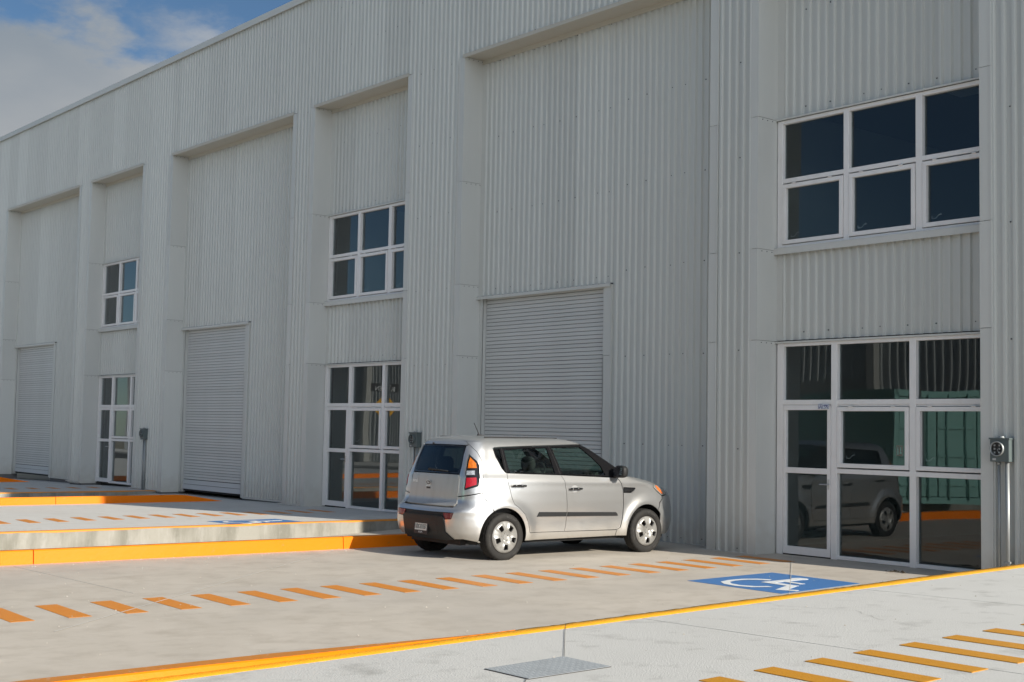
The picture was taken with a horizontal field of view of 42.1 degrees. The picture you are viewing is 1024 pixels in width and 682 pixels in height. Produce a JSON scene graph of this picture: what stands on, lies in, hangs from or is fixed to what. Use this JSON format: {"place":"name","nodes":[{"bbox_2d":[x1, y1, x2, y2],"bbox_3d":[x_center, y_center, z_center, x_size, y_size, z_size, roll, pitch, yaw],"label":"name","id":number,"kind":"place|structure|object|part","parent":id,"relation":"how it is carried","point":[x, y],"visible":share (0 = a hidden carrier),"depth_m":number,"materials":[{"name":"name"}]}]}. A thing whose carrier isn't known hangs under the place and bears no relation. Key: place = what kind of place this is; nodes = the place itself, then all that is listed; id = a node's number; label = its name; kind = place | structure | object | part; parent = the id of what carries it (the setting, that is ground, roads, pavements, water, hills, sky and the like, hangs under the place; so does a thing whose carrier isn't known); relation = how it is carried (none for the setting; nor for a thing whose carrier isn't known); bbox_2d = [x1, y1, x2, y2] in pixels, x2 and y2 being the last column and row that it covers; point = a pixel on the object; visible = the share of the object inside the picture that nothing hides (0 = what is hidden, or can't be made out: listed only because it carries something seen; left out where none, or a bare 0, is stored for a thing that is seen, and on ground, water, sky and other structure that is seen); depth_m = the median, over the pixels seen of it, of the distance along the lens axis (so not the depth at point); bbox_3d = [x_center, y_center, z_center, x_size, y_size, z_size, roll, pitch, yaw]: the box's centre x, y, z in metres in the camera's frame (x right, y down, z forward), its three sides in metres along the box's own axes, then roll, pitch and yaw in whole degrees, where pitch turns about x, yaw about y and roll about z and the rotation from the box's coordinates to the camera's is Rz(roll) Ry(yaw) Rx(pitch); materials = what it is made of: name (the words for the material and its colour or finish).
{"place":"outdoors","nodes":[
{"label":"outdoors","id":0,"kind":"place"},
{"bbox_2d":[0,478,185,492],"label":"parking floor","id":1,"kind":"structure","parent":0,"point":[34,485],"depth_m":35.99,"materials":[{"name":"concrete"}]},
{"bbox_2d":[0,477,27,481],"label":"kerb","id":2,"kind":"structure","parent":1,"relation":"on","point":[2,479],"depth_m":39.98,"materials":[{"name":"paint"}]},
{"bbox_2d":[0,0,1023,571],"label":"warehouse","id":3,"kind":"structure","parent":1,"relation":"on","point":[740,276],"depth_m":23.40,"materials":[{"name":"grey metal"}]},
{"bbox_2d":[96,408,110,481],"bbox_3d":[-11.616,2.947,37.832,0.138,2.100,0.828,4,-5,-39],"label":"entrance door","id":4,"kind":"structure","parent":3,"relation":"in","point":[100,439],"depth_m":38.09,"materials":[{"name":"metal"}]},
{"bbox_2d":[95,375,134,484],"bbox_3d":[-10.810,2.466,36.959,0.153,3.010,3.470,4,-5,-39],"label":"window","id":5,"kind":"structure","parent":3,"relation":"in","point":[130,408],"depth_m":37.39,"materials":[{"name":"metal"}]},
{"bbox_2d":[101,257,139,328],"bbox_3d":[-10.741,-1.351,37.220,0.153,1.862,3.480,4,-5,-39],"label":"window","id":6,"kind":"structure","parent":3,"relation":"in","point":[120,293],"depth_m":37.60,"materials":[{"name":"metal"}]},
{"bbox_2d":[139,428,147,489],"bbox_3d":[-9.612,3.095,34.580,0.150,1.680,0.266,4,-5,-39],"label":"electric meter","id":7,"kind":"object","parent":3,"relation":"attached to","point":[143,433],"visible":0.97,"depth_m":34.55,"materials":[{"name":"grey metal"}]},
{"bbox_2d":[324,407,347,506],"bbox_3d":[-3.736,2.451,28.265,0.138,2.100,0.828,4,-5,-39],"label":"entrance door","id":8,"kind":"structure","parent":3,"relation":"in","point":[327,502],"depth_m":28.48,"materials":[{"name":"metal"}]},
{"bbox_2d":[322,362,400,511],"bbox_3d":[-2.930,1.969,27.392,0.153,3.010,3.470,4,-5,-39],"label":"window","id":9,"kind":"structure","parent":3,"relation":"in","point":[384,407],"depth_m":27.59,"materials":[{"name":"metal"}]},
{"bbox_2d":[327,201,404,301],"bbox_3d":[-2.861,-1.847,27.653,0.153,1.862,3.480,4,-5,-39],"label":"window","id":10,"kind":"structure","parent":3,"relation":"in","point":[390,250],"depth_m":27.94,"materials":[{"name":"metal"}]},
{"bbox_2d":[408,431,421,461],"bbox_3d":[-1.861,2.577,25.173,0.150,1.740,0.266,4,-5,-39],"label":"electric meter","id":11,"kind":"object","parent":3,"relation":"attached to","point":[414,439],"visible":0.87,"depth_m":25.15,"materials":[{"name":"grey metal"}]},
{"bbox_2d":[783,405,830,557],"bbox_3d":[4.143,1.955,18.699,0.138,2.100,0.828,4,-5,-39],"label":"entrance door","id":12,"kind":"structure","parent":3,"relation":"in","point":[819,552],"depth_m":18.76,"materials":[{"name":"metal"}]},
{"bbox_2d":[776,334,980,571],"bbox_3d":[4.950,1.473,17.826,0.153,3.010,3.470,4,-5,-39],"label":"window","id":13,"kind":"structure","parent":3,"relation":"in","point":[914,459],"depth_m":17.79,"materials":[{"name":"metal"}]},
{"bbox_2d":[777,80,979,247],"bbox_3d":[5.019,-2.344,18.088,0.153,1.862,3.480,4,-5,-39],"label":"window","id":14,"kind":"structure","parent":3,"relation":"in","point":[919,165],"depth_m":18.22,"materials":[{"name":"metal"}]},
{"bbox_2d":[989,436,1013,566],"bbox_3d":[5.832,2.048,15.838,0.150,1.828,0.266,4,-5,-39],"label":"electric meter","id":15,"kind":"object","parent":3,"relation":"attached to","point":[1001,448],"visible":0.97,"depth_m":15.82,"materials":[{"name":"grey metal"}]},
{"bbox_2d":[17,473,239,497],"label":"ground","id":16,"kind":"structure","parent":0,"point":[29,476],"depth_m":64.37,"materials":[{"name":"grey concrete"}]},
{"bbox_2d":[0,490,155,496],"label":"retaining wall","id":17,"kind":"structure","parent":16,"relation":"on","point":[64,493],"depth_m":32.72,"materials":[{"name":"concrete"}]},
{"bbox_2d":[0,519,399,549],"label":"retaining wall","id":18,"kind":"structure","parent":16,"relation":"on","point":[35,539],"depth_m":21.19,"materials":[{"name":"concrete"}]},
{"bbox_2d":[320,529,403,536],"bbox_3d":[-7.016,3.403,17.254,19.900,1.230,3.840,4,-5,-39],"label":"door ramp","id":19,"kind":"structure","parent":16,"relation":"on","point":[397,531],"depth_m":23.16,"materials":[{"name":"concrete"}]},
{"bbox_2d":[0,0,291,136],"label":"sky","id":20,"kind":"structure","parent":0,"point":[55,54],"materials":[{"name":"blue"}]},
{"bbox_2d":[138,493,242,499],"bbox_3d":[-14.915,3.911,26.844,19.900,1.210,3.770,4,-5,-39],"label":"door ramp","id":21,"kind":"structure","parent":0,"point":[213,497],"depth_m":33.06,"materials":[{"name":"concrete"}]},
{"bbox_2d":[0,500,397,531],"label":"parking floor","id":22,"kind":"structure","parent":0,"point":[60,517],"depth_m":24.76,"materials":[{"name":"concrete"}]},
{"bbox_2d":[0,495,219,505],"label":"kerb","id":23,"kind":"structure","parent":22,"relation":"on","point":[6,501],"depth_m":28.86,"materials":[{"name":"paint"}]},
{"bbox_2d":[0,538,953,681],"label":"parking floor","id":24,"kind":"structure","parent":0,"point":[382,594],"depth_m":13.50,"materials":[{"name":"concrete"}]},
{"bbox_2d":[0,533,416,565],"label":"kerb","id":25,"kind":"structure","parent":24,"relation":"on","point":[76,554],"depth_m":17.04,"materials":[{"name":"paint"}]},
{"bbox_2d":[14,630,514,681],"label":"kerb","id":26,"kind":"structure","parent":24,"relation":"on","point":[132,674],"depth_m":8.00,"materials":[{"name":"paint"}]},
{"bbox_2d":[397,423,670,559],"bbox_3d":[0.424,2.077,18.811,4.128,1.793,2.160,4,-5,-38],"label":"parked car","id":27,"kind":"object","parent":24,"relation":"on","point":[488,501],"visible":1,"depth_m":17.77,"materials":[{"name":"silver metal"}]},
{"bbox_3d":[-0.958,1.573,17.745,0.166,0.374,1.049,4,-5,-38],"label":"rear window","id":28,"kind":"part","parent":27,"relation":"part of","materials":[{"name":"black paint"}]},
{"bbox_3d":[0.339,2.149,17.665,0.993,0.779,0.129,4,-5,-38],"label":"rear door","id":29,"kind":"part","parent":27,"relation":"part of","materials":[{"name":"silver metal"}]},
{"bbox_3d":[1.116,2.220,18.244,1.119,0.755,0.110,4,-5,-38],"label":"front door","id":30,"kind":"part","parent":27,"relation":"part of","materials":[{"name":"silver metal"}]},
{"bbox_2d":[0,545,975,660],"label":"grit","id":31,"kind":"object","parent":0,"point":[358,559],"visible":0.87,"depth_m":14.34,"materials":[{"name":"beige stone"}]},
{"bbox_2d":[129,564,1023,681],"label":"slab","id":32,"kind":"structure","parent":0,"point":[947,627],"depth_m":8.72,"materials":[{"name":"grey concrete"}]},
{"bbox_2d":[485,656,610,678],"bbox_3d":[0.216,1.954,7.957,0.665,0.026,0.468,4,-5,-39],"label":"steel cover","id":33,"kind":"object","parent":32,"relation":"on","point":[561,665],"visible":1,"depth_m":7.93,"materials":[{"name":"grey metal"}]}
]}

